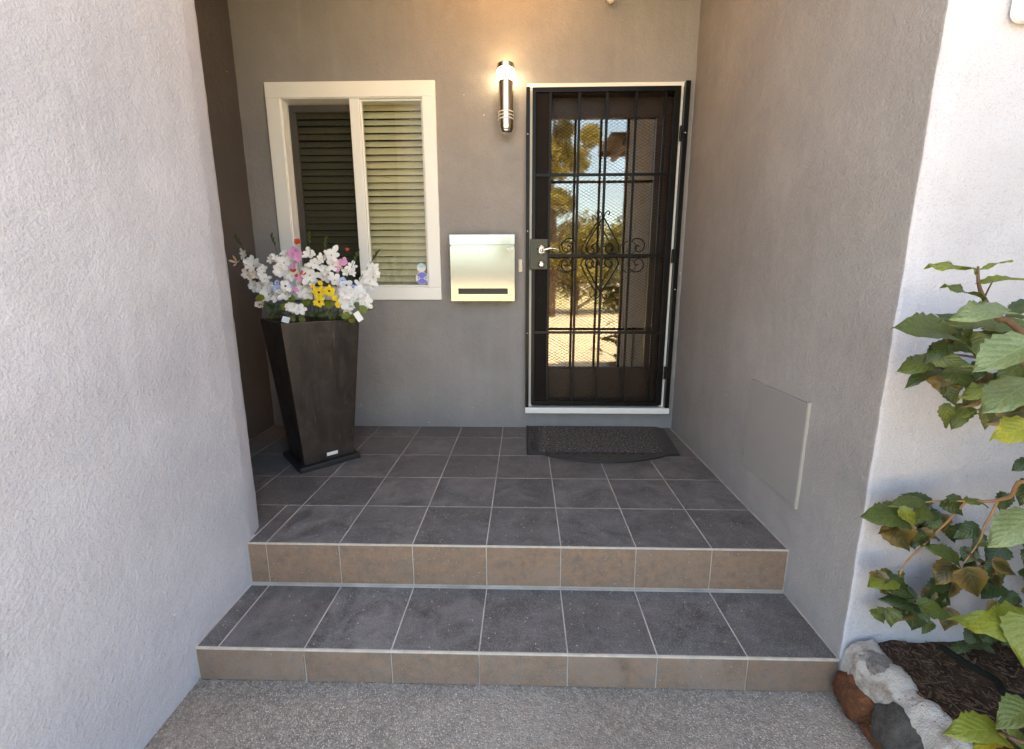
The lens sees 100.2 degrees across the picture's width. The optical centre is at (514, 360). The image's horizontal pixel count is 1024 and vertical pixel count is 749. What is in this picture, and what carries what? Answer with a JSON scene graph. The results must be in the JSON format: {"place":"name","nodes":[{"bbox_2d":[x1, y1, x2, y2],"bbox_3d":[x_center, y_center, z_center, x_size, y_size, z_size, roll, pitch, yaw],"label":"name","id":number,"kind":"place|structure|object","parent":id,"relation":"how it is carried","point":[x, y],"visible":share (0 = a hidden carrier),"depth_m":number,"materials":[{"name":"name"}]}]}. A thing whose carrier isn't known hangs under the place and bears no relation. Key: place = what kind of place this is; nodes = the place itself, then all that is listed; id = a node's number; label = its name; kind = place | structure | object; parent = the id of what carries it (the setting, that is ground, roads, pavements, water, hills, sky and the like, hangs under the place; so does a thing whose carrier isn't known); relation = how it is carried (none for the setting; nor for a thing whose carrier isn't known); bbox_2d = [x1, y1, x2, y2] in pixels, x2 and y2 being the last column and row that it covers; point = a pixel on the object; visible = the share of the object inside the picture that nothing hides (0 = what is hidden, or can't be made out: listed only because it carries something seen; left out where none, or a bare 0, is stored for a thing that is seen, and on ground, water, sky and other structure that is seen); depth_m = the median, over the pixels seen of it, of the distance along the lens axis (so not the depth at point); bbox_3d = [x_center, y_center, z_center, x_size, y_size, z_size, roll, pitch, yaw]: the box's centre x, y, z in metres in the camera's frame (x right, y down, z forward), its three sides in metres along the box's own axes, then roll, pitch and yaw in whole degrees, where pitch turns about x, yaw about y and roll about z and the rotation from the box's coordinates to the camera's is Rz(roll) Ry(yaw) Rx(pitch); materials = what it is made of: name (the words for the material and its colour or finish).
{"place":"outdoors","nodes":[
{"label":"outdoors","id":0,"kind":"place"},
{"bbox_2d":[143,679,874,748],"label":"ground","id":1,"kind":"structure","parent":0,"point":[226,714],"depth_m":1.38,"materials":[{"name":"concrete"}]},
{"bbox_2d":[0,0,1023,748],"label":"house","id":2,"kind":"structure","parent":1,"relation":"on","point":[736,226],"depth_m":1.54,"materials":[{"name":"grey paint"}]},
{"bbox_2d":[264,80,441,299],"bbox_3d":[-1.056,-1.116,2.924,1.104,1.388,0.122,0,11,1],"label":"window","id":3,"kind":"structure","parent":2,"relation":"in","point":[284,100],"depth_m":2.85,"materials":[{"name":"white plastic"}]},
{"bbox_2d":[297,104,427,284],"bbox_3d":[-1.044,-1.151,3.009,0.980,1.274,0.061,0,11,1],"label":"window blind","id":4,"kind":"object","parent":2,"relation":"hanging from","point":[378,213],"depth_m":3.00,"materials":[{"name":"beige plastic"}]},
{"bbox_2d":[449,234,514,300],"bbox_3d":[-0.210,-0.623,2.902,0.433,0.436,0.103,0,11,1],"label":"mailbox","id":5,"kind":"object","parent":2,"relation":"attached to","point":[482,267],"visible":1,"depth_m":2.85,"materials":[{"name":"silver metal"}]},
{"bbox_2d":[497,60,514,135],"bbox_3d":[-0.051,-1.631,2.694,0.110,0.404,0.132,0,11,1],"label":"wall lamp","id":6,"kind":"object","parent":2,"relation":"attached to","point":[505,74],"visible":1,"depth_m":2.65,"materials":[{"name":"silver metal"}]},
{"bbox_2d":[519,259,521,271],"bbox_3d":[0.043,-0.650,2.937,0.026,0.084,0.015,0,11,1],"label":"door bell","id":7,"kind":"object","parent":2,"relation":"attached to","point":[520,265],"depth_m":2.93,"materials":[{"name":"beige plastic"}]},
{"bbox_2d":[525,82,684,413],"bbox_3d":[0.596,-0.701,2.969,1.033,2.176,0.190,0,11,1],"label":"entry door","id":8,"kind":"structure","parent":2,"relation":"in","point":[576,409],"depth_m":3.01,"materials":[{"name":"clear glass"}]},
{"bbox_2d":[525,80,690,407],"bbox_3d":[0.592,-0.701,2.869,1.028,2.126,0.104,0,11,1],"label":"security door","id":9,"kind":"structure","parent":2,"relation":"in","point":[540,248],"depth_m":2.87,"materials":[{"name":"black paint"}]},
{"bbox_2d":[1010,0,1023,23],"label":"wall lamp","id":10,"kind":"object","parent":2,"relation":"attached to","point":[1017,12],"visible":1,"depth_m":1.06,"materials":[{"name":"white"}]},
{"bbox_2d":[195,425,840,691],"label":"porch steps","id":11,"kind":"structure","parent":1,"relation":"on","point":[476,555],"depth_m":1.75,"materials":[{"name":"tile"}]},
{"bbox_2d":[260,316,360,473],"bbox_3d":[-1.181,0.175,2.552,0.414,0.848,0.414,-10,15,-42],"label":"tall planter","id":12,"kind":"object","parent":11,"relation":"on","point":[313,364],"visible":0.89,"depth_m":2.42,"materials":[{"name":"brown wood"}]},
{"bbox_2d":[229,233,282,322],"bbox_3d":[-1.427,-0.417,2.391,0.279,0.567,0.108,0,11,1],"label":"gladiolus","id":13,"kind":"object","parent":12,"relation":"in","point":[264,286],"visible":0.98,"depth_m":2.38,"materials":[{"name":"white plant"}]},
{"bbox_2d":[254,301,283,322],"bbox_3d":[-1.382,-0.240,2.455,0.201,0.195,0.035,0,11,1],"label":"anemone","id":14,"kind":"object","parent":12,"relation":"on","point":[258,304],"visible":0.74,"depth_m":2.44,"materials":[{"name":"white plant"}]},
{"bbox_2d":[273,280,290,314],"bbox_3d":[-1.286,-0.293,2.406,0.104,0.316,0.038,-6,12,-28],"label":"anemone","id":15,"kind":"object","parent":12,"relation":"on","point":[276,286],"visible":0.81,"depth_m":2.37,"materials":[{"name":"blue plant"}]},
{"bbox_2d":[266,233,298,321],"bbox_3d":[-1.304,-0.425,2.401,0.180,0.577,0.119,0,11,1],"label":"gladiolus","id":16,"kind":"object","parent":12,"relation":"in","point":[280,268],"visible":0.96,"depth_m":2.38,"materials":[{"name":"white plant"}]},
{"bbox_2d":[255,294,314,322],"bbox_3d":[-1.263,-0.248,2.398,0.313,0.243,0.121,-2,11,-9],"label":"leaf sprig","id":17,"kind":"object","parent":12,"relation":"in","point":[268,306],"visible":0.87,"depth_m":2.37,"materials":[{"name":"green plant"}]},
{"bbox_2d":[281,316,289,322],"bbox_3d":[-1.241,-0.220,2.325,0.044,0.042,0.016,-5,12,-23],"label":"paper tag","id":18,"kind":"object","parent":12,"relation":"in","point":[285,319],"visible":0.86,"depth_m":2.32,"materials":[{"name":"white paper"}]},
{"bbox_2d":[280,280,297,319],"bbox_3d":[-1.242,-0.288,2.385,0.089,0.315,0.018,-9,14,-41],"label":"anemone","id":19,"kind":"object","parent":12,"relation":"on","point":[285,285],"visible":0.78,"depth_m":2.35,"materials":[{"name":"white plant"}]},
{"bbox_2d":[284,302,306,321],"bbox_3d":[-1.190,-0.220,2.344,0.090,0.197,0.092,8,13,37],"label":"rose bunch","id":20,"kind":"object","parent":12,"relation":"on","point":[296,309],"visible":0.9,"depth_m":2.32,"materials":[{"name":"white plant"}]},
{"bbox_2d":[287,246,308,321],"bbox_3d":[-1.214,-0.387,2.411,0.080,0.498,0.058,0,11,1],"label":"pink spray","id":21,"kind":"object","parent":12,"relation":"on","point":[294,253],"visible":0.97,"depth_m":2.38,"materials":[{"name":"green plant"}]},
{"bbox_2d":[290,239,306,321],"bbox_3d":[-1.203,-0.405,2.397,0.070,0.540,0.070,-9,14,-38],"label":"red sprig","id":22,"kind":"object","parent":12,"relation":"in","point":[297,241],"visible":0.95,"depth_m":2.38,"materials":[{"name":"red plant"}]},
{"bbox_2d":[295,230,321,311],"bbox_3d":[-1.153,-0.435,2.417,0.153,0.589,0.088,0,11,1],"label":"gladiolus","id":23,"kind":"object","parent":12,"relation":"in","point":[311,276],"visible":0.97,"depth_m":2.40,"materials":[{"name":"white plant"}]},
{"bbox_2d":[309,284,324,320],"bbox_3d":[-1.081,-0.268,2.334,0.125,0.294,0.050,7,13,32],"label":"daisy","id":24,"kind":"object","parent":12,"relation":"on","point":[318,301],"visible":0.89,"depth_m":2.30,"materials":[{"name":"yellow plant"}]},
{"bbox_2d":[311,285,324,319],"bbox_3d":[-1.087,-0.266,2.345,0.118,0.286,0.057,3,11,16],"label":"daisy","id":25,"kind":"object","parent":12,"relation":"on","point":[319,291],"visible":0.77,"depth_m":2.31,"materials":[{"name":"yellow plant"}]},
{"bbox_2d":[320,284,334,320],"bbox_3d":[-1.043,-0.267,2.335,0.147,0.291,0.052,3,11,17],"label":"daisy","id":26,"kind":"object","parent":12,"relation":"on","point":[329,290],"visible":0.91,"depth_m":2.30,"materials":[{"name":"yellow plant"}]},
{"bbox_2d":[318,280,340,320],"bbox_3d":[-1.014,-0.278,2.340,0.165,0.312,0.037,5,12,26],"label":"pansy","id":27,"kind":"object","parent":12,"relation":"in","point":[337,303],"visible":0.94,"depth_m":2.31,"materials":[{"name":"yellow plant"}]},
{"bbox_2d":[317,235,342,319],"bbox_3d":[-1.055,-0.425,2.432,0.188,0.565,0.089,-3,11,-14],"label":"gladiolus","id":28,"kind":"object","parent":12,"relation":"in","point":[332,260],"visible":0.91,"depth_m":2.42,"materials":[{"name":"white plant"}]},
{"bbox_2d":[328,257,347,319],"bbox_3d":[-1.028,-0.368,2.463,0.155,0.442,0.034,-2,11,-9],"label":"pink spray","id":29,"kind":"object","parent":12,"relation":"in","point":[343,261],"visible":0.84,"depth_m":2.44,"materials":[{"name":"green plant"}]},
{"bbox_2d":[313,300,373,323],"bbox_3d":[-0.989,-0.230,2.389,0.408,0.210,0.118,1,11,8],"label":"leaf sprig","id":30,"kind":"object","parent":12,"relation":"in","point":[329,304],"visible":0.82,"depth_m":2.37,"materials":[{"name":"green plant"}]},
{"bbox_2d":[333,277,355,311],"bbox_3d":[-0.983,-0.304,2.421,0.198,0.332,0.036,0,11,1],"label":"anemone","id":31,"kind":"object","parent":12,"relation":"in","point":[343,282],"visible":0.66,"depth_m":2.40,"materials":[{"name":"white plant"}]},
{"bbox_2d":[334,249,359,319],"bbox_3d":[-0.976,-0.391,2.464,0.206,0.488,0.045,0,11,1],"label":"gladiolus","id":32,"kind":"object","parent":12,"relation":"on","point":[349,269],"visible":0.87,"depth_m":2.44,"materials":[{"name":"white plant"}]},
{"bbox_2d":[332,284,372,319],"bbox_3d":[-0.927,-0.270,2.351,0.291,0.292,0.103,0,11,1],"label":"rose bunch","id":33,"kind":"object","parent":12,"relation":"in","point":[349,296],"visible":0.94,"depth_m":2.34,"materials":[{"name":"white plant"}]},
{"bbox_2d":[354,309,362,321],"bbox_3d":[-0.835,-0.243,2.311,0.056,0.074,0.032,2,11,13],"label":"paper tag","id":34,"kind":"object","parent":33,"relation":"hanging from","point":[358,316],"visible":1,"depth_m":2.30,"materials":[{"name":"white paper"}]},
{"bbox_2d":[340,249,379,319],"bbox_3d":[-0.899,-0.384,2.430,0.306,0.486,0.060,0,11,1],"label":"gladiolus","id":35,"kind":"object","parent":12,"relation":"on","point":[368,280],"visible":0.84,"depth_m":2.42,"materials":[{"name":"white plant"}]},
{"bbox_2d":[526,425,680,462],"bbox_3d":[0.578,0.545,2.831,0.989,0.012,0.630,0,11,1],"label":"door mat","id":36,"kind":"object","parent":11,"relation":"on","point":[609,444],"depth_m":2.80,"materials":[{"name":"black rubber"}]},
{"bbox_2d":[832,639,973,748],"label":"planter edging","id":37,"kind":"object","parent":1,"relation":"on","point":[883,704],"visible":0.98,"depth_m":1.27,"materials":[{"name":"grey stone"}]},
{"bbox_2d":[878,640,1023,748],"bbox_3d":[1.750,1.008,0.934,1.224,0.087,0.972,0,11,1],"label":"mulch","id":38,"kind":"object","parent":0,"point":[927,681],"visible":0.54,"depth_m":1.29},
{"bbox_2d":[859,260,1023,748],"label":"hibiscus shrub","id":39,"kind":"object","parent":38,"relation":"on","point":[944,370],"visible":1,"depth_m":1.06,"materials":[{"name":"green plant"}]},
{"bbox_2d":[939,644,1023,699],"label":"hose","id":40,"kind":"object","parent":38,"relation":"on","point":[999,685],"visible":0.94,"depth_m":1.12,"materials":[{"name":"black rubber"}]}
]}

